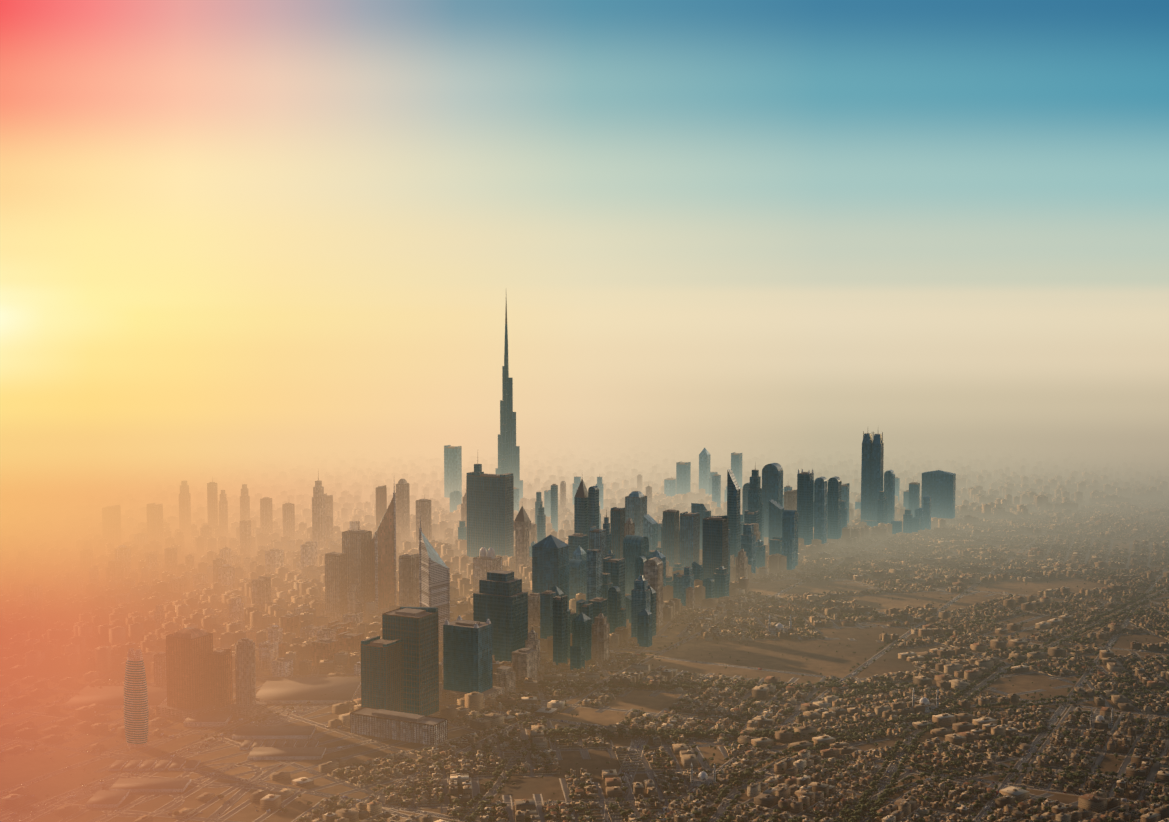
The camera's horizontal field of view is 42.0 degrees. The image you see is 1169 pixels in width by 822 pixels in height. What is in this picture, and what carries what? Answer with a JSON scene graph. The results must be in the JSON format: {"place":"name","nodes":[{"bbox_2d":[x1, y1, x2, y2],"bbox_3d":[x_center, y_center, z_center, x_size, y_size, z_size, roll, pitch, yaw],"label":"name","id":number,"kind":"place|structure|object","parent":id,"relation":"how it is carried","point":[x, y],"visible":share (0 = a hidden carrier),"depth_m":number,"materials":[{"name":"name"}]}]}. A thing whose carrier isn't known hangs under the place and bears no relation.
{"place":"outdoors","nodes":[
{"label":"outdoors","id":0,"kind":"place"},
{"bbox_2d":[0,306,1168,821],"bbox_3d":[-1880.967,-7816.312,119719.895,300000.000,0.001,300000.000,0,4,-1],"label":"ground","id":1,"kind":"structure","parent":0,"point":[408,360],"depth_m":15432.50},
{"bbox_2d":[102,505,121,547],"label":"tower","id":2,"kind":"structure","parent":1,"relation":"on","point":[111,523],"depth_m":4907.55,"materials":[{"name":"beige glass"}]},
{"bbox_2d":[124,648,148,747],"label":"skyscraper","id":3,"kind":"structure","parent":1,"relation":"on","point":[136,715],"depth_m":2729.24,"materials":[{"name":"grey glass"}]},
{"bbox_2d":[146,503,164,547],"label":"tower","id":4,"kind":"structure","parent":1,"relation":"on","point":[154,521],"depth_m":4948.72,"materials":[{"name":"beige glass"}]},
{"bbox_2d":[151,652,166,687],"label":"high-rise building","id":5,"kind":"structure","parent":1,"relation":"on","point":[160,678],"depth_m":3143.78,"materials":[{"name":"beige glass"}]},
{"bbox_2d":[6,511,363,628],"bbox_3d":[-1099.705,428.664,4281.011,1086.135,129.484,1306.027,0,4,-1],"label":"buildings","id":6,"kind":"structure","parent":1,"relation":"on","point":[118,568],"depth_m":4189.50,"materials":[{"name":"grey glass"}]},
{"bbox_2d":[179,480,190,538],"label":"tower","id":7,"kind":"structure","parent":1,"relation":"on","point":[184,510],"depth_m":5147.28,"materials":[{"name":"beige glass"}]},
{"bbox_2d":[156,627,215,719],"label":"building","id":8,"kind":"structure","parent":1,"relation":"on","point":[189,650],"depth_m":2933.11,"materials":[{"name":"blue glass"}]},
{"bbox_2d":[62,677,360,807],"bbox_3d":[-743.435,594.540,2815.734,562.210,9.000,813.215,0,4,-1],"label":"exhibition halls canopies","id":9,"kind":"object","parent":1,"relation":"on","point":[284,690],"visible":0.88,"depth_m":2832.92,"materials":[{"name":"beige"}]},
{"bbox_2d":[207,482,217,537],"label":"tower","id":10,"kind":"structure","parent":1,"relation":"on","point":[212,500],"depth_m":5108.66,"materials":[{"name":"beige glass"}]},
{"bbox_2d":[209,648,232,711],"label":"building","id":11,"kind":"structure","parent":1,"relation":"on","point":[220,682],"depth_m":2954.27,"materials":[{"name":"blue glass"}]},
{"bbox_2d":[219,490,229,537],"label":"tower","id":12,"kind":"structure","parent":1,"relation":"on","point":[223,512],"depth_m":5112.35,"materials":[{"name":"beige glass"}]},
{"bbox_2d":[240,484,249,520],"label":"tower","id":13,"kind":"structure","parent":1,"relation":"on","point":[244,506],"depth_m":5151.48,"materials":[{"name":"beige glass"}]},
{"bbox_2d":[225,638,266,717],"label":"high-rise building","id":14,"kind":"structure","parent":1,"relation":"on","point":[246,704],"depth_m":2943.51,"materials":[{"name":"brown glass"}]},
{"bbox_2d":[260,497,272,533],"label":"tower","id":15,"kind":"structure","parent":1,"relation":"on","point":[266,522],"depth_m":5072.52,"materials":[{"name":"beige glass"}]},
{"bbox_2d":[280,503,297,539],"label":"tower","id":16,"kind":"structure","parent":1,"relation":"on","point":[288,510],"depth_m":5035.44,"materials":[{"name":"beige glass"}]},
{"bbox_2d":[259,612,363,676],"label":"midrise","id":17,"kind":"structure","parent":1,"relation":"on","point":[334,637],"depth_m":3432.86,"materials":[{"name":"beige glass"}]},
{"bbox_2d":[312,477,325,548],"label":"skyscraper","id":18,"kind":"structure","parent":1,"relation":"on","point":[318,520],"depth_m":4791.00,"materials":[{"name":"beige glass"}]},
{"bbox_2d":[324,493,332,516],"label":"tower","id":19,"kind":"structure","parent":1,"relation":"on","point":[329,504],"depth_m":5113.69,"materials":[{"name":"beige glass"}]},
{"bbox_2d":[320,551,346,619],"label":"skyscraper","id":20,"kind":"structure","parent":1,"relation":"on","point":[335,587],"depth_m":3851.15,"materials":[{"name":"grey glass"}]},
{"bbox_2d":[342,529,371,619],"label":"skyscraper","id":21,"kind":"structure","parent":1,"relation":"on","point":[356,546],"depth_m":3855.97,"materials":[{"name":"grey glass"}]},
{"bbox_2d":[364,485,398,619],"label":"skyscraper","id":22,"kind":"structure","parent":1,"relation":"on","point":[383,573],"depth_m":3865.04,"materials":[{"name":"grey glass"}]},
{"bbox_2d":[376,485,386,529],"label":"tower","id":23,"kind":"structure","parent":1,"relation":"on","point":[381,500],"depth_m":4998.03,"materials":[{"name":"beige glass"}]},
{"bbox_2d":[350,707,447,744],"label":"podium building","id":24,"kind":"structure","parent":1,"relation":"on","point":[408,727],"depth_m":2787.27,"materials":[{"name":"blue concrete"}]},
{"bbox_2d":[361,635,402,711],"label":"twin tower","id":25,"kind":"structure","parent":24,"relation":"on","point":[381,673],"depth_m":2903.13,"materials":[{"name":"grey glass"}]},
{"bbox_2d":[382,607,438,715],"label":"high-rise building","id":26,"kind":"structure","parent":24,"relation":"on","point":[415,630],"depth_m":2931.32,"materials":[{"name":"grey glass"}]},
{"bbox_2d":[396,479,412,539],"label":"tower","id":27,"kind":"structure","parent":1,"relation":"on","point":[402,508],"depth_m":5036.57,"materials":[{"name":"beige glass"}]},
{"bbox_2d":[399,553,418,606],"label":"tower","id":28,"kind":"structure","parent":1,"relation":"on","point":[408,578],"depth_m":3843.93,"materials":[{"name":"beige glass"}]},
{"bbox_2d":[413,499,431,548],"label":"tower","id":29,"kind":"structure","parent":1,"relation":"on","point":[423,509],"depth_m":4850.29,"materials":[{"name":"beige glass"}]},
{"bbox_2d":[419,517,449,648],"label":"skyscraper","id":30,"kind":"structure","parent":1,"relation":"on","point":[434,580],"depth_m":3536.51,"materials":[{"name":"grey glass"}]},
{"bbox_2d":[440,445,461,501],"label":"skyscraper","id":31,"kind":"structure","parent":1,"relation":"on","point":[452,468],"depth_m":6069.48,"materials":[{"name":"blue glass"}]},
{"bbox_2d":[442,616,504,704],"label":"office tower","id":32,"kind":"structure","parent":1,"relation":"on","point":[467,657],"depth_m":3054.92,"materials":[{"name":"grey glass"}]},
{"bbox_2d":[459,472,513,562],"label":"skyscraper","id":33,"kind":"structure","parent":1,"relation":"on","point":[490,510],"depth_m":4631.54,"materials":[{"name":"grey glass"}]},
{"bbox_2d":[472,464,483,475],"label":"rooftop structure","id":34,"kind":"object","parent":33,"relation":"on","point":[477,470],"visible":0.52,"depth_m":4652.53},
{"bbox_2d":[473,556,501,588],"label":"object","id":35,"kind":"structure","parent":1,"relation":"on","point":[483,566],"depth_m":4153.68,"materials":[{"name":"beige concrete"}]},
{"bbox_2d":[479,547,494,558],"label":"buildings","id":36,"kind":"structure","parent":35,"relation":"on","point":[490,552],"depth_m":4159.25,"materials":[{"name":"beige concrete"}]},
{"bbox_2d":[441,648,536,692],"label":"midrise","id":37,"kind":"structure","parent":1,"relation":"on","point":[524,663],"depth_m":3191.10,"materials":[{"name":"beige concrete"}]},
{"bbox_2d":[473,570,541,662],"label":"dark tower","id":38,"kind":"structure","parent":1,"relation":"on","point":[500,599],"depth_m":3314.94,"materials":[{"name":"grey glass"}]},
{"bbox_2d":[495,299,522,500],"bbox_3d":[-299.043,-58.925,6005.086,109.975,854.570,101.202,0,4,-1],"label":"skyscraper","id":39,"kind":"structure","parent":1,"relation":"on","point":[508,455],"depth_m":6011.91,"materials":[{"name":"grey glass"}]},
{"bbox_2d":[513,506,530,578],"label":"skyscraper","id":40,"kind":"structure","parent":1,"relation":"on","point":[522,524],"depth_m":4396.27,"materials":[{"name":"beige concrete"}]},
{"bbox_2d":[450,481,600,556],"bbox_3d":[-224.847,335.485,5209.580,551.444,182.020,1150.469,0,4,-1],"label":"buildings","id":41,"kind":"structure","parent":1,"relation":"on","point":[537,532],"depth_m":5125.57,"materials":[{"name":"grey glass"}]},
{"bbox_2d":[532,534,568,608],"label":"pointed tower","id":42,"kind":"structure","parent":1,"relation":"on","point":[550,558],"depth_m":3771.15,"materials":[{"name":"blue glass"}]},
{"bbox_2d":[574,479,587,534],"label":"skyscraper","id":43,"kind":"structure","parent":1,"relation":"on","point":[581,511],"depth_m":4361.77,"materials":[{"name":"grey glass"}]},
{"bbox_2d":[0,410,1168,821],"bbox_3d":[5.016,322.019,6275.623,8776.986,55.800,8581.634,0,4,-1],"label":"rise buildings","id":44,"kind":"structure","parent":1,"relation":"on","point":[356,454],"depth_m":4546.98,"materials":[{"name":"beige concrete"}]},
{"bbox_2d":[0,491,1168,821],"bbox_3d":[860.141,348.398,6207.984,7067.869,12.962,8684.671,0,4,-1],"label":"houses","id":45,"kind":"structure","parent":1,"relation":"on","point":[854,815],"depth_m":2890.54,"materials":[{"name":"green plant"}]},
{"bbox_2d":[0,409,1168,821],"bbox_3d":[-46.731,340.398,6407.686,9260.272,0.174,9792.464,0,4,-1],"label":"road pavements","id":46,"kind":"structure","parent":1,"relation":"on","point":[242,785],"depth_m":2735.72,"materials":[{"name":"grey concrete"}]},
{"bbox_2d":[0,560,1168,821],"bbox_3d":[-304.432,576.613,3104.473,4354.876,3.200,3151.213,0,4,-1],"label":"cars","id":47,"kind":"object","parent":46,"relation":"on","point":[498,732],"visible":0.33,"depth_m":2707.19,"materials":[{"name":"white metal"}]},
{"bbox_2d":[588,486,598,549],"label":"skyscraper","id":48,"kind":"structure","parent":1,"relation":"on","point":[593,505],"depth_m":4350.01,"materials":[{"name":"grey glass"}]},
{"bbox_2d":[525,533,665,673],"bbox_3d":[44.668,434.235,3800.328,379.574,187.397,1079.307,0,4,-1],"label":"buildings","id":49,"kind":"structure","parent":1,"relation":"on","point":[606,608],"depth_m":3613.45,"materials":[{"name":"grey glass"}]},
{"bbox_2d":[589,526,605,558],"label":"tower","id":50,"kind":"structure","parent":1,"relation":"on","point":[597,538],"depth_m":4053.71,"materials":[{"name":"blue glass"}]},
{"bbox_2d":[603,509,610,553],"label":"tower","id":51,"kind":"structure","parent":1,"relation":"on","point":[606,524],"depth_m":4189.08,"materials":[{"name":"grey glass"}]},
{"bbox_2d":[610,507,624,558],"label":"tower","id":52,"kind":"structure","parent":1,"relation":"on","point":[617,518],"depth_m":4280.42,"materials":[{"name":"grey glass"}]},
{"bbox_2d":[624,518,634,537],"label":"tower","id":53,"kind":"structure","parent":1,"relation":"on","point":[629,526],"depth_m":4257.67,"materials":[{"name":"grey glass"}]},
{"bbox_2d":[625,491,646,535],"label":"tower","id":54,"kind":"structure","parent":1,"relation":"on","point":[635,506],"depth_m":4742.07,"materials":[{"name":"blue glass"}]},
{"bbox_2d":[664,477,675,496],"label":"tower","id":55,"kind":"structure","parent":1,"relation":"on","point":[670,487],"depth_m":6088.65,"materials":[{"name":"blue glass"}]},
{"bbox_2d":[663,509,678,566],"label":"tower","id":56,"kind":"structure","parent":1,"relation":"on","point":[671,535],"depth_m":4491.55,"materials":[{"name":"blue glass"}]},
{"bbox_2d":[676,462,690,493],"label":"tower","id":57,"kind":"structure","parent":1,"relation":"on","point":[683,475],"depth_m":6083.86,"materials":[{"name":"blue glass"}]},
{"bbox_2d":[679,511,699,570],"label":"tower","id":58,"kind":"structure","parent":1,"relation":"on","point":[689,544],"depth_m":4429.01,"materials":[{"name":"grey glass"}]},
{"bbox_2d":[690,763,715,785],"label":"mosque","id":59,"kind":"structure","parent":1,"relation":"on","point":[704,778],"depth_m":2517.72,"materials":[{"name":"beige stone"}]},
{"bbox_2d":[699,448,709,495],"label":"tower","id":60,"kind":"structure","parent":1,"relation":"on","point":[704,465],"depth_m":6201.41,"materials":[{"name":"blue glass"}]},
{"bbox_2d":[514,472,899,516],"bbox_3d":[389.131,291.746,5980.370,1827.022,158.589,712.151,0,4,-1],"label":"skyscrapers","id":61,"kind":"structure","parent":1,"relation":"on","point":[715,484],"depth_m":5791.55,"materials":[{"name":"blue glass"}]},
{"bbox_2d":[702,515,731,588],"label":"tower","id":62,"kind":"structure","parent":1,"relation":"on","point":[715,544],"depth_m":4187.07,"materials":[{"name":"grey glass"}]},
{"bbox_2d":[643,482,797,608],"bbox_3d":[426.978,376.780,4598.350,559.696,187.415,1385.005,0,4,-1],"label":"skyscrapers","id":63,"kind":"structure","parent":1,"relation":"on","point":[783,532],"depth_m":4558.13,"materials":[{"name":"grey glass"}]},
{"bbox_2d":[727,469,739,566],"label":"skyscraper","id":64,"kind":"structure","parent":1,"relation":"on","point":[733,500],"depth_m":4523.90,"materials":[{"name":"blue glass"}]},
{"bbox_2d":[731,452,741,487],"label":"tower","id":65,"kind":"structure","parent":1,"relation":"on","point":[736,463],"depth_m":6201.98,"materials":[{"name":"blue glass"}]},
{"bbox_2d":[748,470,761,540],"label":"tower","id":66,"kind":"structure","parent":1,"relation":"on","point":[755,497],"depth_m":4807.99,"materials":[{"name":"blue glass"}]},
{"bbox_2d":[762,463,782,542],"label":"skyscraper","id":67,"kind":"structure","parent":1,"relation":"on","point":[772,480],"depth_m":5046.66,"materials":[{"name":"blue glass"}]},
{"bbox_2d":[768,614,791,635],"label":"mosque","id":68,"kind":"structure","parent":1,"relation":"on","point":[778,626],"depth_m":3646.29,"materials":[{"name":"beige stone"}]},
{"bbox_2d":[784,490,796,509],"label":"skyscraper","id":69,"kind":"structure","parent":1,"relation":"on","point":[790,499],"depth_m":5154.95,"materials":[{"name":"grey glass"}]},
{"bbox_2d":[797,468,813,549],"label":"skyscraper","id":70,"kind":"structure","parent":1,"relation":"on","point":[805,491],"depth_m":4899.06,"materials":[{"name":"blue glass"}]},
{"bbox_2d":[814,476,829,549],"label":"skyscraper","id":71,"kind":"structure","parent":1,"relation":"on","point":[820,508],"depth_m":4922.93,"materials":[{"name":"blue glass"}]},
{"bbox_2d":[827,476,842,544],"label":"skyscraper","id":72,"kind":"structure","parent":1,"relation":"on","point":[834,511],"depth_m":5017.39,"materials":[{"name":"blue glass"}]},
{"bbox_2d":[841,483,850,524],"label":"skyscraper","id":73,"kind":"structure","parent":1,"relation":"on","point":[845,493],"depth_m":5373.42,"materials":[{"name":"blue glass"}]},
{"bbox_2d":[783,481,930,535],"bbox_3d":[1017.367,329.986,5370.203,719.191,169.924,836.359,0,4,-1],"label":"skyscrapers","id":74,"kind":"structure","parent":1,"relation":"on","point":[921,519],"depth_m":5286.51,"materials":[{"name":"grey glass"}]},
{"bbox_2d":[858,431,883,526],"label":"skyscraper","id":75,"kind":"structure","parent":1,"relation":"on","point":[872,468],"depth_m":5343.11,"materials":[{"name":"blue glass"}]},
{"bbox_2d":[884,470,894,523],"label":"tower","id":76,"kind":"structure","parent":1,"relation":"on","point":[889,483],"depth_m":5372.35,"materials":[{"name":"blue glass"}]},
{"bbox_2d":[909,482,919,516],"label":"tower","id":77,"kind":"structure","parent":1,"relation":"on","point":[914,495],"depth_m":5536.28,"materials":[{"name":"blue glass"}]},
{"bbox_2d":[912,688,938,712],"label":"mosque","id":78,"kind":"structure","parent":1,"relation":"on","point":[924,700],"depth_m":2969.35,"materials":[{"name":"beige stone"}]},
{"bbox_2d":[921,470,963,523],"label":"tower","id":79,"kind":"structure","parent":1,"relation":"on","point":[939,487],"depth_m":5503.74,"materials":[{"name":"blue glass"}]},
{"bbox_2d":[1089,708,1113,727],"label":"mosque","id":80,"kind":"structure","parent":1,"relation":"on","point":[1098,718],"depth_m":2861.55,"materials":[{"name":"beige stone"}]},
{"bbox_2d":[0,0,1168,305],"label":"sky","id":81,"kind":"structure","parent":0,"point":[153,152],"materials":[{"name":"blue"}]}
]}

